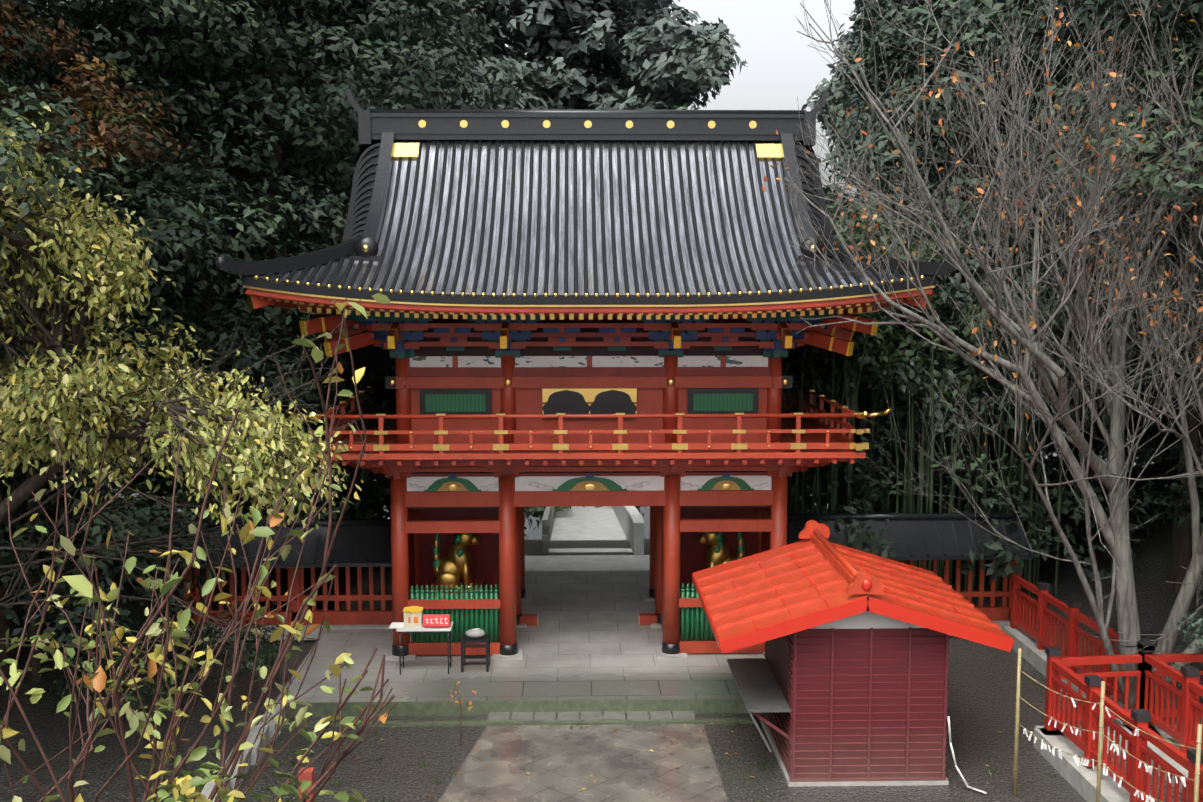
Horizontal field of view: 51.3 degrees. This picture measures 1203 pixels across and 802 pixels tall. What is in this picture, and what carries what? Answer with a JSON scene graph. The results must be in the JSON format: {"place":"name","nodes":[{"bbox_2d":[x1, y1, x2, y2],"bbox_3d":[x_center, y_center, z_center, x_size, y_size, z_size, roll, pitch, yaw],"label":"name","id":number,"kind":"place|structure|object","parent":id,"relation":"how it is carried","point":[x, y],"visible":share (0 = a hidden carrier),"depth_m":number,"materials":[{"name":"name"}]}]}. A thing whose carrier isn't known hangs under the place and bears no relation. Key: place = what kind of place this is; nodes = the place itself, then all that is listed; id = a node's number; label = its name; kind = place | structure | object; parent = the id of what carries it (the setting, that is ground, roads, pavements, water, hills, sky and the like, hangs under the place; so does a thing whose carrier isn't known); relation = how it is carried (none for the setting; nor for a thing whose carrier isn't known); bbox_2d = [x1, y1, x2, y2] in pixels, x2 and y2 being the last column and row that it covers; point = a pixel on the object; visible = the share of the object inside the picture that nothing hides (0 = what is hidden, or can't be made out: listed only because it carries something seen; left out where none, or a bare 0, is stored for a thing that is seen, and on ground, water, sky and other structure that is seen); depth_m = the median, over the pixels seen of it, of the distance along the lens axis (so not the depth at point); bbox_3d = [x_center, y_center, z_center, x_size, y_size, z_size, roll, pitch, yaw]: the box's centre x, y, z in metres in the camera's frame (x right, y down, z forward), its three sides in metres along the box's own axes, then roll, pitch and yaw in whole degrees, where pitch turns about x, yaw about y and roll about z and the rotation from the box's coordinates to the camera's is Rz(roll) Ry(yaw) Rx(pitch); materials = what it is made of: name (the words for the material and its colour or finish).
{"place":"outdoors","nodes":[
{"label":"outdoors","id":0,"kind":"place"},
{"bbox_2d":[438,724,727,801],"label":"paved path","id":1,"kind":"structure","parent":0,"point":[563,763],"depth_m":17.57,"materials":[{"name":"grey stone"}]},
{"bbox_2d":[0,440,1202,801],"bbox_3d":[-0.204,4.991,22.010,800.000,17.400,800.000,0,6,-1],"label":"terrain","id":2,"kind":"structure","parent":0,"point":[982,682],"depth_m":18.91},
{"bbox_2d":[0,0,203,680],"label":"russet tree","id":3,"kind":"object","parent":2,"relation":"on","point":[114,132],"depth_m":19.14,"materials":[{"name":"brown plant"}]},
{"bbox_2d":[0,264,381,745],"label":"yellow-green tree branches","id":4,"kind":"object","parent":2,"relation":"on","point":[37,550],"visible":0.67,"depth_m":15.40,"materials":[{"name":"green plant"}]},
{"bbox_2d":[0,106,364,534],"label":"yellow green tree","id":5,"kind":"object","parent":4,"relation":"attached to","point":[52,402],"depth_m":14.65,"materials":[{"name":"yellow plant"}]},
{"bbox_2d":[0,293,396,801],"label":"shrub","id":6,"kind":"object","parent":2,"relation":"on","point":[172,732],"depth_m":8.22,"materials":[{"name":"green plant"}]},
{"bbox_2d":[171,519,391,640],"bbox_3d":[-5.767,3.343,23.622,4.320,2.250,1.270,0,6,-1],"label":"wing fence","id":7,"kind":"object","parent":2,"relation":"on","point":[359,544],"visible":0.5,"depth_m":23.48,"materials":[{"name":"wood"}]},
{"bbox_2d":[298,767,314,801],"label":"red weathered posts","id":8,"kind":"object","parent":2,"relation":"on","point":[307,774],"visible":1,"depth_m":8.46,"materials":[{"name":"red wood"}]},
{"bbox_2d":[446,681,476,746],"bbox_3d":[-2.051,4.588,18.313,0.444,0.956,0.129,0,6,-1],"label":"sapling","id":9,"kind":"object","parent":2,"relation":"on","point":[461,714],"depth_m":18.30,"materials":[{"name":"brown plant"}]},
{"bbox_2d":[195,704,761,801],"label":"drain and curbs","id":10,"kind":"object","parent":2,"relation":"on","point":[572,718],"visible":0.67,"depth_m":19.25,"materials":[{"name":"grey stone"}]},
{"bbox_2d":[0,0,991,678],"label":"forest cedar trunks","id":11,"kind":"object","parent":2,"relation":"on","point":[4,620],"visible":0.02,"depth_m":28.62,"materials":[{"name":"brown plant"}]},
{"bbox_2d":[379,501,645,537],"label":"leaves","id":12,"kind":"object","parent":2,"relation":"on","point":[536,511],"depth_m":41.75,"materials":[{"name":"green plant"}]},
{"bbox_2d":[275,570,763,716],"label":"stone platform","id":13,"kind":"structure","parent":2,"relation":"on","point":[588,643],"depth_m":21.17,"materials":[{"name":"grey stone"}]},
{"bbox_2d":[389,606,452,674],"bbox_3d":[-3.014,4.008,20.989,1.020,1.065,0.450,0,6,-1],"label":"table","id":14,"kind":"object","parent":13,"relation":"on","point":[416,620],"visible":1,"depth_m":20.84,"materials":[{"name":"grey paint"}]},
{"bbox_2d":[429,533,482,592],"bbox_3d":[-2.647,3.263,22.781,0.918,2.182,1.134,0,6,-1],"label":"guardian statue","id":15,"kind":"object","parent":13,"relation":"on","point":[453,567],"visible":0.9,"depth_m":22.60,"materials":[{"name":"gold metal"}]},
{"bbox_2d":[461,628,489,671],"bbox_3d":[-2.127,4.177,21.137,0.465,0.698,0.385,0,6,-1],"label":"wooden stool","id":16,"kind":"object","parent":13,"relation":"on","point":[476,635],"visible":1,"depth_m":20.99,"materials":[{"name":"black paint"}]},
{"bbox_2d":[347,458,832,659],"bbox_3d":[-0.248,2.425,23.656,8.793,3.770,6.013,0,6,-1],"label":"lower story","id":17,"kind":"object","parent":13,"relation":"on","point":[686,502],"visible":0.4,"depth_m":21.68,"materials":[{"name":"red wood"}]},
{"bbox_2d":[285,379,891,464],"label":"balcony","id":18,"kind":"structure","parent":17,"relation":"on","point":[814,438],"depth_m":20.47,"materials":[{"name":"red wood"}]},
{"bbox_2d":[299,309,878,443],"bbox_3d":[-0.248,-0.638,23.343,9.311,2.429,6.511,0,6,-1],"label":"upper story","id":19,"kind":"object","parent":17,"relation":"on","point":[595,365],"visible":0.77,"depth_m":21.48,"materials":[{"name":"red wood"}]},
{"bbox_2d":[215,89,958,319],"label":"roof","id":20,"kind":"structure","parent":19,"relation":"on","point":[503,213],"depth_m":21.21,"materials":[{"name":"grey tile"}]},
{"bbox_2d":[697,532,744,567],"bbox_3d":[2.192,3.251,22.893,0.918,2.182,1.134,0,6,-1],"label":"guardian statue","id":21,"kind":"object","parent":13,"relation":"on","point":[717,552],"visible":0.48,"depth_m":22.71,"materials":[{"name":"gold metal"}]},
{"bbox_2d":[525,506,649,570],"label":"stairs","id":22,"kind":"structure","parent":2,"relation":"on","point":[601,523],"depth_m":31.62,"materials":[{"name":"stone"}]},
{"bbox_2d":[22,0,1178,509],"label":"forest foliage","id":23,"kind":"object","parent":2,"relation":"on","point":[616,48],"visible":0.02,"depth_m":49.02,"materials":[{"name":"plant"}]},
{"bbox_2d":[0,0,1202,652],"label":"forest","id":24,"kind":"object","parent":2,"relation":"on","point":[206,54],"depth_m":24.84,"materials":[{"name":"green plant"}]},
{"bbox_2d":[48,586,1202,708],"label":"shrub leaves","id":25,"kind":"object","parent":2,"relation":"on","point":[265,658],"visible":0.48,"depth_m":19.39,"materials":[{"name":"green plant"}]},
{"bbox_2d":[298,719,1055,801],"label":"gravel weeds","id":26,"kind":"object","parent":2,"relation":"on","point":[421,763],"visible":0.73,"depth_m":17.63,"materials":[{"name":"green plant"}]},
{"bbox_2d":[356,723,1113,801],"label":"fallen leaves","id":27,"kind":"object","parent":2,"relation":"on","point":[528,773],"visible":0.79,"depth_m":17.56,"materials":[{"name":"brown plant"}]},
{"bbox_2d":[692,520,1013,793],"bbox_3d":[3.438,3.563,18.307,3.891,2.995,3.782,0,6,-1],"label":"kiosk","id":28,"kind":"object","parent":2,"relation":"on","point":[844,682],"visible":1,"depth_m":16.90,"materials":[{"name":"red paint"}]},
{"bbox_2d":[787,513,1032,635],"bbox_3d":[5.570,3.282,23.879,4.920,2.320,1.270,0,6,-1],"label":"wing fence","id":29,"kind":"object","parent":2,"relation":"on","point":[934,537],"visible":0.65,"depth_m":23.66,"materials":[{"name":"wood"}]},
{"bbox_2d":[782,251,1066,609],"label":"bamboo grove culms","id":30,"kind":"object","parent":2,"relation":"on","point":[1001,446],"visible":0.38,"depth_m":25.53,"materials":[{"name":"plant"}]},
{"bbox_2d":[782,195,1114,405],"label":"bamboo grove leaves","id":31,"kind":"object","parent":30,"relation":"attached to","point":[822,359],"visible":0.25,"depth_m":25.05,"materials":[{"name":"green plant"}]},
{"bbox_2d":[762,0,1202,724],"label":"bare cherry","id":32,"kind":"object","parent":2,"relation":"on","point":[1083,236],"depth_m":17.34,"materials":[{"name":"grey plant"}]},
{"bbox_2d":[1002,626,1200,801],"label":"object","id":33,"kind":"object","parent":2,"relation":"on","point":[1081,779],"depth_m":17.68,"materials":[{"name":"concrete"}]},
{"bbox_2d":[1010,566,1202,754],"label":"red fence","id":34,"kind":"object","parent":33,"relation":"on","point":[1189,708],"visible":0.71,"depth_m":19.45,"materials":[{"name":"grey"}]},
{"bbox_2d":[1044,645,1202,801],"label":"red fence","id":35,"kind":"object","parent":33,"relation":"on","point":[1089,685],"visible":0.81,"depth_m":16.68,"materials":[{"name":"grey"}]},
{"bbox_2d":[1013,648,1201,801],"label":"omikuji ropes","id":36,"kind":"object","parent":2,"relation":"on","point":[1149,768],"visible":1,"depth_m":15.18,"materials":[{"name":"white paper"}]},
{"bbox_2d":[491,0,862,200],"label":"sky","id":37,"kind":"structure","parent":0,"point":[781,68],"materials":[{"name":"white"}]}
]}

